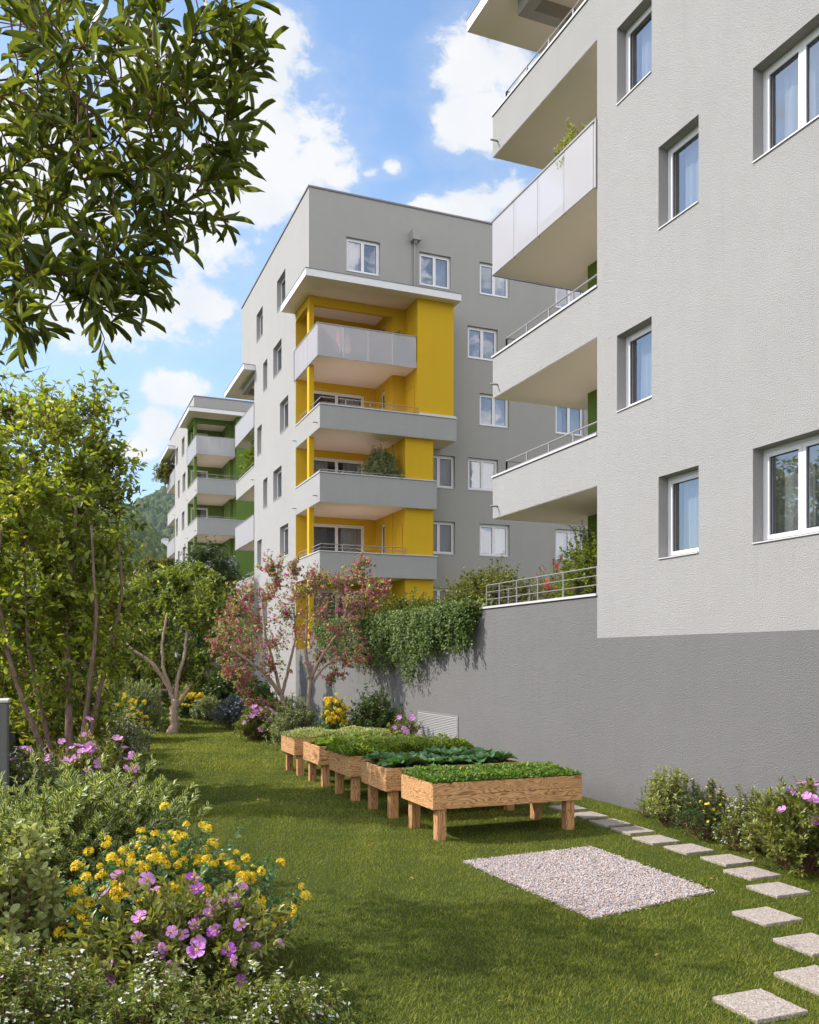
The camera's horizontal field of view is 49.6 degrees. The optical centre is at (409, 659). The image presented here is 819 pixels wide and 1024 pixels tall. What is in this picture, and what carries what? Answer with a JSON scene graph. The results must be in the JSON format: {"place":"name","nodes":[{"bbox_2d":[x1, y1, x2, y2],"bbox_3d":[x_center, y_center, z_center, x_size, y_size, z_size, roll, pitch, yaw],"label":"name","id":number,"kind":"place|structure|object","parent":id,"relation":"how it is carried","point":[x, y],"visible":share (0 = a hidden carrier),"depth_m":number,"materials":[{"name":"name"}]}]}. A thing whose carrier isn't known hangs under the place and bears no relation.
{"place":"outdoors","nodes":[
{"label":"outdoors","id":0,"kind":"place"},
{"bbox_2d":[0,0,541,506],"label":"sky","id":1,"kind":"structure","parent":0,"point":[395,101],"materials":[{"name":"blue"}]},
{"bbox_2d":[52,683,818,1023],"bbox_3d":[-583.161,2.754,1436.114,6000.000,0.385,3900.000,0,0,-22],"label":"ground","id":2,"kind":"structure","parent":0,"point":[454,917],"depth_m":9.39,"materials":[{"name":"plant"}]},
{"bbox_2d":[0,698,9,804],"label":"garden pillar","id":3,"kind":"structure","parent":2,"relation":"on","point":[4,733],"depth_m":11.92,"materials":[{"name":"concrete"}]},
{"bbox_2d":[9,740,57,780],"bbox_3d":[-6.780,2.137,15.752,1.545,1.340,1.410,0,0,11],"label":"rockrose","id":4,"kind":"object","parent":2,"relation":"on","point":[26,756],"visible":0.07,"depth_m":15.67,"materials":[{"name":"green plant"}]},
{"bbox_2d":[0,809,69,981],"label":"round leaved shrub","id":5,"kind":"object","parent":2,"relation":"on","point":[25,906],"visible":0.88,"depth_m":7.16,"materials":[{"name":"green plant"}]},
{"bbox_2d":[9,733,63,807],"bbox_3d":[-5.679,1.967,12.959,1.882,1.765,1.962,0,0,-22],"label":"white flowered shrub","id":6,"kind":"object","parent":2,"relation":"on","point":[24,778],"visible":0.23,"depth_m":12.91,"materials":[{"name":"green plant"}]},
{"bbox_2d":[0,930,115,1023],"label":"white flowered shrub","id":7,"kind":"object","parent":2,"relation":"on","point":[25,999],"visible":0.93,"depth_m":5.63,"materials":[{"name":"green plant"}]},
{"bbox_2d":[7,679,133,759],"bbox_3d":[-9.366,1.614,23.394,4.124,2.379,3.231,0,0,-22],"label":"dark hedge shrub","id":8,"kind":"object","parent":2,"relation":"on","point":[24,744],"visible":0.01,"depth_m":23.25,"materials":[{"name":"green plant"}]},
{"bbox_2d":[0,356,164,773],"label":"broadleaf tree","id":9,"kind":"object","parent":2,"relation":"on","point":[32,604],"visible":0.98,"depth_m":16.95,"materials":[{"name":"green plant"}]},
{"bbox_2d":[9,716,160,800],"bbox_3d":[-5.480,1.881,14.842,2.281,1.844,2.364,0,0,32],"label":"rockrose","id":10,"kind":"object","parent":2,"relation":"on","point":[79,757],"visible":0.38,"depth_m":14.68,"materials":[{"name":"pink plant"}]},
{"bbox_2d":[59,700,158,771],"bbox_3d":[-7.212,1.878,21.160,2.343,1.788,2.221,0,0,-22],"label":"silvery shrub","id":11,"kind":"object","parent":2,"relation":"on","point":[132,741],"visible":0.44,"depth_m":21.05,"materials":[{"name":"green plant"}]},
{"bbox_2d":[0,748,217,909],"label":"variegated shrub","id":12,"kind":"object","parent":2,"relation":"on","point":[92,810],"visible":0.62,"depth_m":10.02,"materials":[{"name":"green plant"}]},
{"bbox_2d":[75,669,159,698],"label":"feathery shrub","id":13,"kind":"object","parent":2,"relation":"on","point":[108,686],"visible":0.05,"depth_m":34.58,"materials":[{"name":"green plant"}]},
{"bbox_2d":[114,693,153,749],"bbox_3d":[-8.364,1.856,25.823,1.820,1.765,1.849,0,0,-22],"label":"yellow coronilla","id":14,"kind":"object","parent":2,"relation":"on","point":[139,714],"visible":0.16,"depth_m":25.89,"materials":[{"name":"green plant"}]},
{"bbox_2d":[111,677,170,734],"bbox_3d":[-9.537,1.731,30.903,2.572,2.301,2.330,0,0,17],"label":"feathery shrub","id":15,"kind":"object","parent":2,"relation":"on","point":[139,693],"visible":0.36,"depth_m":30.70,"materials":[{"name":"green plant"}]},
{"bbox_2d":[0,0,288,482],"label":"bay tree","id":16,"kind":"object","parent":2,"relation":"on","point":[154,104],"visible":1,"depth_m":5.28,"materials":[{"name":"green plant"}]},
{"bbox_2d":[118,551,174,657],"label":"ochre tree","id":17,"kind":"object","parent":2,"relation":"on","point":[150,564],"visible":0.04,"depth_m":83.56,"materials":[{"name":"green plant"}]},
{"bbox_2d":[45,951,272,1023],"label":"white flowered shrub","id":18,"kind":"object","parent":2,"relation":"on","point":[171,1002],"visible":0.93,"depth_m":5.68,"materials":[{"name":"green plant"}]},
{"bbox_2d":[24,868,295,1003],"bbox_3d":[-1.882,2.194,6.946,2.126,1.269,1.697,0,0,-22],"label":"rockrose","id":19,"kind":"object","parent":2,"relation":"on","point":[199,935],"visible":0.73,"depth_m":6.71,"materials":[{"name":"green plant"}]},
{"bbox_2d":[135,567,185,706],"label":"dark tree","id":20,"kind":"object","parent":2,"relation":"on","point":[161,686],"visible":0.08,"depth_m":49.92,"materials":[{"name":"green plant"}]},
{"bbox_2d":[90,560,242,733],"bbox_3d":[-10.059,-0.669,36.189,6.169,7.200,5.487,0,0,-1],"label":"lawn tree","id":21,"kind":"object","parent":2,"relation":"on","point":[183,609],"visible":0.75,"depth_m":34.54,"materials":[{"name":"green plant"}]},
{"bbox_2d":[30,802,310,981],"bbox_3d":[-2.151,2.031,7.969,2.105,1.496,2.340,0,0,30],"label":"yellow coronilla","id":22,"kind":"object","parent":2,"relation":"on","point":[171,866],"visible":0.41,"depth_m":7.90,"materials":[{"name":"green plant"}]},
{"bbox_2d":[178,692,204,718],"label":"yellow coronilla","id":23,"kind":"object","parent":2,"relation":"on","point":[186,705],"visible":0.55,"depth_m":41.08,"materials":[{"name":"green plant"}]},
{"bbox_2d":[189,693,222,721],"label":"shrub","id":24,"kind":"object","parent":2,"relation":"on","point":[205,709],"visible":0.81,"depth_m":38.66,"materials":[{"name":"green plant"}]},
{"bbox_2d":[165,535,247,689],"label":"dark tree","id":25,"kind":"object","parent":2,"relation":"on","point":[220,564],"visible":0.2,"depth_m":45.80,"materials":[{"name":"green plant"}]},
{"bbox_2d":[160,395,253,676],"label":"apartment building","id":26,"kind":"structure","parent":2,"relation":"on","point":[201,452],"depth_m":66.48,"materials":[{"name":"paint"}]},
{"bbox_2d":[152,459,174,489],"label":"potted plant","id":27,"kind":"object","parent":26,"relation":"on","point":[164,471],"visible":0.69,"depth_m":79.18,"materials":[{"name":"green plant"}]},
{"bbox_2d":[192,664,255,701],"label":"shrub","id":28,"kind":"object","parent":2,"relation":"on","point":[219,687],"visible":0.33,"depth_m":42.34,"materials":[{"name":"green plant"}]},
{"bbox_2d":[210,694,251,728],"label":"blue flowered shrub","id":29,"kind":"object","parent":2,"relation":"on","point":[231,707],"visible":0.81,"depth_m":34.87,"materials":[{"name":"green plant"}]},
{"bbox_2d":[227,674,275,703],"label":"shrub","id":30,"kind":"object","parent":2,"relation":"on","point":[250,685],"visible":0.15,"depth_m":39.83,"materials":[{"name":"green plant"}]},
{"bbox_2d":[231,699,282,739],"bbox_3d":[-5.132,2.051,29.793,1.838,1.447,1.660,0,0,-22],"label":"rockrose","id":31,"kind":"object","parent":2,"relation":"on","point":[249,723],"visible":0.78,"depth_m":29.48,"materials":[{"name":"green plant"}]},
{"bbox_2d":[246,684,275,707],"bbox_3d":[-6.144,1.908,36.534,1.782,1.829,1.995,0,0,-22],"label":"rosemary","id":32,"kind":"object","parent":2,"relation":"on","point":[263,695],"visible":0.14,"depth_m":36.33,"materials":[{"name":"green plant"}]},
{"bbox_2d":[188,960,355,1023],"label":"white flowered shrub","id":33,"kind":"object","parent":2,"relation":"on","point":[276,1000],"visible":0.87,"depth_m":6.04,"materials":[{"name":"green plant"}]},
{"bbox_2d":[262,694,296,716],"bbox_3d":[-5.046,1.984,34.066,1.851,1.508,2.162,0,0,-22],"label":"rosemary","id":34,"kind":"object","parent":2,"relation":"on","point":[271,700],"visible":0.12,"depth_m":33.77,"materials":[{"name":"green plant"}]},
{"bbox_2d":[262,692,319,748],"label":"pale shrub","id":35,"kind":"object","parent":2,"relation":"on","point":[292,717],"visible":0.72,"depth_m":26.80,"materials":[{"name":"green plant"}]},
{"bbox_2d":[203,549,391,713],"bbox_3d":[-3.549,-0.384,28.165,6.062,6.317,3.334,0,0,0],"label":"pink blossom tree","id":36,"kind":"object","parent":2,"relation":"on","point":[312,579],"visible":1,"depth_m":27.88,"materials":[{"name":"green plant"}]},
{"bbox_2d":[303,741,329,787],"bbox_3d":[-0.955,2.340,19.973,2.620,0.940,1.290,0,0,-22],"label":"raised bed","id":37,"kind":"object","parent":2,"relation":"on","point":[314,754],"visible":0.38,"depth_m":19.07,"materials":[{"name":"wood"}]},
{"bbox_2d":[317,692,349,729],"bbox_3d":[-2.217,1.876,26.183,1.083,1.800,1.334,0,0,-22],"label":"yellow coronilla","id":38,"kind":"object","parent":2,"relation":"on","point":[334,720],"visible":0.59,"depth_m":26.00,"materials":[{"name":"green plant"}]},
{"bbox_2d":[281,735,386,775],"bbox_3d":[-1.734,2.340,21.891,2.620,0.940,1.290,0,0,-22],"label":"raised bed","id":39,"kind":"object","parent":2,"relation":"on","point":[290,747],"visible":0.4,"depth_m":20.96,"materials":[{"name":"wood"}]},
{"bbox_2d":[279,725,397,738],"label":"flowering herbs","id":40,"kind":"object","parent":39,"relation":"on","point":[305,732],"visible":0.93,"depth_m":21.55,"materials":[{"name":"green plant"}]},
{"bbox_2d":[341,682,403,728],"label":"dark shrub","id":41,"kind":"object","parent":2,"relation":"on","point":[373,714],"visible":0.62,"depth_m":24.83,"materials":[{"name":"green plant"}]},
{"bbox_2d":[329,750,416,800],"bbox_3d":[-0.191,2.340,18.093,2.620,0.940,1.290,0,0,-22],"label":"raised bed","id":42,"kind":"object","parent":2,"relation":"on","point":[342,765],"visible":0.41,"depth_m":17.18,"materials":[{"name":"wood"}]},
{"bbox_2d":[324,730,474,756],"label":"bushy herbs","id":43,"kind":"object","parent":42,"relation":"on","point":[350,747],"visible":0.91,"depth_m":17.71,"materials":[{"name":"green plant"}]},
{"bbox_2d":[384,711,423,736],"bbox_3d":[-0.141,1.992,21.615,1.192,1.526,1.093,0,0,-22],"label":"rockrose","id":44,"kind":"object","parent":2,"relation":"on","point":[404,727],"visible":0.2,"depth_m":21.55,"materials":[{"name":"pink plant"}]},
{"bbox_2d":[224,184,587,711],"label":"apartment building","id":45,"kind":"structure","parent":2,"relation":"on","point":[336,377],"depth_m":38.77,"materials":[{"name":"paint"}]},
{"bbox_2d":[238,440,253,474],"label":"potted plant","id":46,"kind":"object","parent":45,"relation":"on","point":[249,454],"visible":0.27,"depth_m":48.72,"materials":[{"name":"green plant"}]},
{"bbox_2d":[279,526,326,558],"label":"window","id":47,"kind":"structure","parent":45,"relation":"in","point":[320,533],"depth_m":40.21,"materials":[{"name":"white plastic"}]},
{"bbox_2d":[314,589,363,624],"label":"sliding door","id":48,"kind":"structure","parent":45,"relation":"in","point":[330,592],"depth_m":39.55,"materials":[{"name":"white glass"}]},
{"bbox_2d":[314,523,363,551],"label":"sliding door","id":49,"kind":"structure","parent":45,"relation":"in","point":[336,533],"depth_m":39.64,"materials":[{"name":"white"}]},
{"bbox_2d":[314,457,363,473],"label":"sliding door","id":50,"kind":"structure","parent":45,"relation":"in","point":[319,462],"depth_m":39.49,"materials":[{"name":"white"}]},
{"bbox_2d":[314,390,363,406],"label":"sliding door","id":51,"kind":"structure","parent":45,"relation":"in","point":[317,393],"depth_m":39.59,"materials":[{"name":"white plastic"}]},
{"bbox_2d":[346,238,379,276],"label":"window","id":52,"kind":"structure","parent":45,"relation":"in","point":[362,257],"depth_m":37.57,"materials":[{"name":"white"}]},
{"bbox_2d":[357,445,403,477],"bbox_3d":[-1.075,-7.697,36.801,2.069,2.394,1.905,0,0,-22],"label":"potted olive","id":53,"kind":"object","parent":45,"relation":"on","point":[378,462],"visible":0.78,"depth_m":36.41,"materials":[{"name":"green plant"}]},
{"bbox_2d":[395,524,401,553],"bbox_3d":[-0.451,-4.630,37.217,0.028,2.040,0.800,0,0,-22],"label":"storage door","id":54,"kind":"structure","parent":45,"relation":"in","point":[398,528],"depth_m":37.26,"materials":[{"name":"paint"}]},
{"bbox_2d":[407,385,414,412],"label":"wall","id":55,"kind":"structure","parent":45,"relation":"in","point":[411,391],"depth_m":37.37,"materials":[{"name":"paint"}]},
{"bbox_2d":[419,253,450,289],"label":"window","id":56,"kind":"structure","parent":45,"relation":"in","point":[434,271],"depth_m":38.99,"materials":[{"name":"white"}]},
{"bbox_2d":[433,455,453,488],"bbox_3d":[1.239,-8.180,38.825,1.502,1.520,0.382,0,0,-22],"label":"window","id":57,"kind":"structure","parent":45,"relation":"in","point":[443,466],"depth_m":39.03,"materials":[{"name":"white"}]},
{"bbox_2d":[433,521,454,554],"bbox_3d":[1.239,-5.290,38.825,1.502,1.520,0.382,0,0,-22],"label":"window","id":58,"kind":"structure","parent":45,"relation":"in","point":[443,532],"depth_m":39.03,"materials":[{"name":"white"}]},
{"bbox_2d":[468,326,496,360],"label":"window","id":59,"kind":"structure","parent":45,"relation":"in","point":[482,343],"depth_m":40.36,"materials":[{"name":"white"}]},
{"bbox_2d":[468,458,496,491],"bbox_3d":[3.218,-8.200,39.626,1.512,1.520,0.377,0,0,-22],"label":"window","id":60,"kind":"structure","parent":45,"relation":"in","point":[480,471],"depth_m":39.69,"materials":[{"name":"white plastic"}]},
{"bbox_2d":[479,524,507,556],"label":"window","id":61,"kind":"structure","parent":45,"relation":"in","point":[493,539],"depth_m":40.08,"materials":[{"name":"white"}]},
{"bbox_2d":[479,394,508,428],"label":"window","id":62,"kind":"structure","parent":45,"relation":"in","point":[492,412],"depth_m":40.11,"materials":[{"name":"white"}]},
{"bbox_2d":[479,263,509,298],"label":"window","id":63,"kind":"structure","parent":45,"relation":"in","point":[489,285],"depth_m":40.14,"materials":[{"name":"white"}]},
{"bbox_2d":[555,529,582,560],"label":"window","id":64,"kind":"structure","parent":45,"relation":"in","point":[561,536],"depth_m":41.33,"materials":[{"name":"white"}]},
{"bbox_2d":[555,288,582,307],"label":"window","id":65,"kind":"structure","parent":45,"relation":"in","point":[559,293],"depth_m":42.55,"materials":[{"name":"white glass"}]},
{"bbox_2d":[555,406,583,436],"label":"window","id":66,"kind":"structure","parent":45,"relation":"in","point":[567,420],"depth_m":41.51,"materials":[{"name":"white"}]},
{"bbox_2d":[362,758,519,818],"bbox_3d":[0.573,2.340,16.212,2.620,0.940,1.290,0,0,-22],"label":"raised bed","id":67,"kind":"object","parent":2,"relation":"on","point":[386,778],"visible":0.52,"depth_m":15.57,"materials":[{"name":"wood"}]},
{"bbox_2d":[390,752,426,766],"bbox_3d":[-0.044,1.769,15.553,0.718,0.240,0.571,-4,-6,3],"label":"cabbage","id":68,"kind":"object","parent":67,"relation":"in","point":[410,759],"visible":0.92,"depth_m":15.43,"materials":[{"name":"green plant"}]},
{"bbox_2d":[309,566,596,799],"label":"retaining wall","id":69,"kind":"structure","parent":2,"relation":"on","point":[519,680],"depth_m":20.20,"materials":[{"name":"grey paint"}]},
{"bbox_2d":[311,596,491,690],"bbox_3d":[-0.927,-0.366,28.107,1.058,2.616,14.107,0,0,-22],"label":"trailing ivy","id":70,"kind":"object","parent":69,"relation":"hanging from","point":[429,625],"visible":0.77,"depth_m":25.36,"materials":[{"name":"green plant"}]},
{"bbox_2d":[417,710,457,740],"bbox_3d":[0.748,1.950,24.372,0.030,0.940,2.740,0,0,-22],"label":"ventilation grille","id":71,"kind":"object","parent":69,"relation":"attached to","point":[436,723],"visible":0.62,"depth_m":24.35,"materials":[{"name":"grey metal"}]},
{"bbox_2d":[401,774,581,840],"bbox_3d":[1.321,2.340,14.368,2.620,0.940,1.290,0,0,-22],"label":"raised bed","id":72,"kind":"object","parent":2,"relation":"on","point":[438,799],"visible":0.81,"depth_m":13.81,"materials":[{"name":"wood"}]},
{"bbox_2d":[399,761,582,784],"bbox_3d":[1.313,1.797,14.370,2.735,0.264,1.421,0,0,-22],"label":"cress","id":73,"kind":"object","parent":72,"relation":"on","point":[435,773],"visible":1,"depth_m":14.13,"materials":[{"name":"green plant"}]},
{"bbox_2d":[574,811,607,819],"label":"stepping stone","id":74,"kind":"object","parent":2,"relation":"on","point":[587,815],"visible":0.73,"depth_m":15.37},
{"bbox_2d":[589,818,630,827],"bbox_3d":[3.340,2.756,14.771,0.509,0.087,0.510,0,0,-22],"label":"stepping stone","id":75,"kind":"object","parent":2,"relation":"on","point":[612,822],"visible":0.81,"depth_m":14.71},
{"bbox_2d":[611,826,654,835],"bbox_3d":[3.562,2.756,14.115,0.504,0.087,0.508,0,0,-22],"label":"stepping stone","id":76,"kind":"object","parent":2,"relation":"on","point":[631,830],"visible":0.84,"depth_m":14.02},
{"bbox_2d":[466,0,818,841],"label":"apartment building","id":77,"kind":"structure","parent":2,"relation":"on","point":[664,218],"depth_m":15.09,"materials":[{"name":"paint"}]},
{"bbox_2d":[548,118,586,168],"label":"potted plant","id":78,"kind":"object","parent":77,"relation":"on","point":[570,137],"visible":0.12,"depth_m":18.62,"materials":[{"name":"green plant"}]},
{"bbox_2d":[616,323,651,412],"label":"window","id":79,"kind":"structure","parent":77,"relation":"in","point":[638,344],"depth_m":16.60,"materials":[{"name":"white"}]},
{"bbox_2d":[616,4,651,105],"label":"window","id":80,"kind":"structure","parent":77,"relation":"in","point":[639,36],"depth_m":16.60,"materials":[{"name":"white"}]},
{"bbox_2d":[658,469,698,559],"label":"window","id":81,"kind":"structure","parent":77,"relation":"in","point":[683,489],"depth_m":15.44,"materials":[{"name":"white"}]},
{"bbox_2d":[658,125,698,229],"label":"window","id":82,"kind":"structure","parent":77,"relation":"in","point":[683,158],"depth_m":15.44,"materials":[{"name":"white"}]},
{"bbox_2d":[752,434,818,543],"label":"window","id":83,"kind":"structure","parent":77,"relation":"in","point":[790,470],"depth_m":13.19,"materials":[{"name":"white"}]},
{"bbox_2d":[752,26,818,163],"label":"window","id":84,"kind":"structure","parent":77,"relation":"in","point":[791,83],"depth_m":13.19,"materials":[{"name":"white"}]},
{"bbox_2d":[632,835,679,845],"bbox_3d":[3.721,2.756,13.372,0.506,0.087,0.509,0,0,-22],"label":"stepping stone","id":85,"kind":"object","parent":2,"relation":"on","point":[653,840],"visible":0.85,"depth_m":13.32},
{"bbox_2d":[643,764,691,826],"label":"pale shrub","id":86,"kind":"object","parent":2,"relation":"on","point":[666,800],"visible":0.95,"depth_m":14.51,"materials":[{"name":"green plant"}]},
{"bbox_2d":[664,843,714,854],"bbox_3d":[4.018,2.756,12.728,0.505,0.087,0.507,0,0,-22],"label":"stepping stone","id":87,"kind":"object","parent":2,"relation":"on","point":[687,849],"visible":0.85,"depth_m":12.64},
{"bbox_2d":[668,777,732,840],"bbox_3d":[4.510,2.277,13.563,1.191,0.957,0.940,0,0,33],"label":"yellow daisy plant","id":88,"kind":"object","parent":2,"relation":"on","point":[704,811],"visible":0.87,"depth_m":13.44,"materials":[{"name":"green plant"}]},
{"bbox_2d":[700,854,754,866],"bbox_3d":[4.322,2.756,12.031,0.510,0.087,0.509,0,0,-22],"label":"stepping stone","id":89,"kind":"object","parent":2,"relation":"on","point":[727,860],"visible":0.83,"depth_m":11.96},
{"bbox_2d":[712,784,762,851],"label":"white flowered shrub","id":90,"kind":"object","parent":2,"relation":"on","point":[739,810],"visible":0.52,"depth_m":12.66,"materials":[{"name":"green plant"}]},
{"bbox_2d":[723,866,781,880],"bbox_3d":[4.365,2.756,11.292,0.508,0.087,0.504,0,0,-23],"label":"stepping stone","id":91,"kind":"object","parent":2,"relation":"on","point":[751,873],"visible":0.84,"depth_m":11.21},
{"bbox_2d":[712,988,807,1023],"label":"stepping stone","id":92,"kind":"object","parent":2,"relation":"on","point":[760,1005],"visible":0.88,"depth_m":6.94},
{"bbox_2d":[732,907,802,927],"bbox_3d":[3.791,2.756,9.399,0.507,0.087,0.505,0,0,-23],"label":"stepping stone","id":93,"kind":"object","parent":2,"relation":"on","point":[766,916],"visible":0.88,"depth_m":9.34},
{"bbox_2d":[731,776,818,876],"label":"rockrose","id":94,"kind":"object","parent":2,"relation":"on","point":[786,828],"visible":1,"depth_m":11.27,"materials":[{"name":"green plant"}]},
{"bbox_2d":[746,882,810,898],"bbox_3d":[4.359,2.756,10.479,0.509,0.087,0.506,0,0,-22],"label":"stepping stone","id":95,"kind":"object","parent":2,"relation":"on","point":[777,890],"visible":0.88,"depth_m":10.43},
{"bbox_2d":[773,932,818,957],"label":"stepping stone","id":96,"kind":"object","parent":2,"relation":"on","point":[807,943],"visible":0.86,"depth_m":8.48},
{"bbox_2d":[774,965,818,995],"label":"stepping stone","id":97,"kind":"object","parent":2,"relation":"on","point":[807,978],"visible":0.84,"depth_m":7.57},
{"bbox_2d":[463,846,716,919],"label":"gravel","id":98,"kind":"structure","parent":0,"point":[657,881],"depth_m":10.92,"materials":[{"name":"grey gravel"}]},
{"bbox_3d":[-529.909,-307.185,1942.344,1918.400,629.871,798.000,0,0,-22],"label":"hills","id":99,"kind":"structure","parent":0,"visible":0},
{"bbox_2d":[133,484,174,541],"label":"ridge forest","id":100,"kind":"object","parent":99,"relation":"on","point":[161,500],"visible":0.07,"depth_m":1992.81,"materials":[{"name":"green plant"}]},
{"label":"terrace ground","id":101,"kind":"structure","parent":0,"visible":0},
{"bbox_2d":[369,587,440,613],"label":"terrace hedge","id":102,"kind":"object","parent":101,"relation":"on","point":[402,602],"visible":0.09,"depth_m":28.71,"materials":[{"name":"green plant"}]},
{"bbox_2d":[431,551,546,616],"bbox_3d":[2.245,-1.841,24.531,2.906,2.334,5.138,0,0,-22],"label":"terrace hedge","id":103,"kind":"object","parent":101,"relation":"on","point":[474,586],"visible":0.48,"depth_m":23.83,"materials":[{"name":"green plant"}]},
{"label":"terrace paving","id":104,"kind":"structure","parent":0,"visible":0},
{"bbox_2d":[518,553,574,601],"bbox_3d":[3.278,-1.592,20.564,1.723,1.796,1.623,0,0,34],"label":"bottlebrush","id":105,"kind":"object","parent":104,"relation":"on","point":[547,595],"visible":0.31,"depth_m":20.46,"materials":[{"name":"green plant"}]},
{"bbox_2d":[547,519,596,597],"bbox_3d":[3.891,-1.879,19.077,2.100,2.370,1.761,0,0,39],"label":"terrace shrub","id":106,"kind":"object","parent":104,"relation":"on","point":[585,557],"visible":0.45,"depth_m":18.95,"materials":[{"name":"green plant"}]},
{"bbox_3d":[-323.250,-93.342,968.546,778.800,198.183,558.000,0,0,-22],"label":"hills","id":107,"kind":"structure","parent":0,"visible":0},
{"bbox_2d":[2,501,174,642],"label":"hill forest","id":108,"kind":"object","parent":107,"relation":"on","point":[150,536],"visible":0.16,"depth_m":1010.04,"materials":[{"name":"green plant"}]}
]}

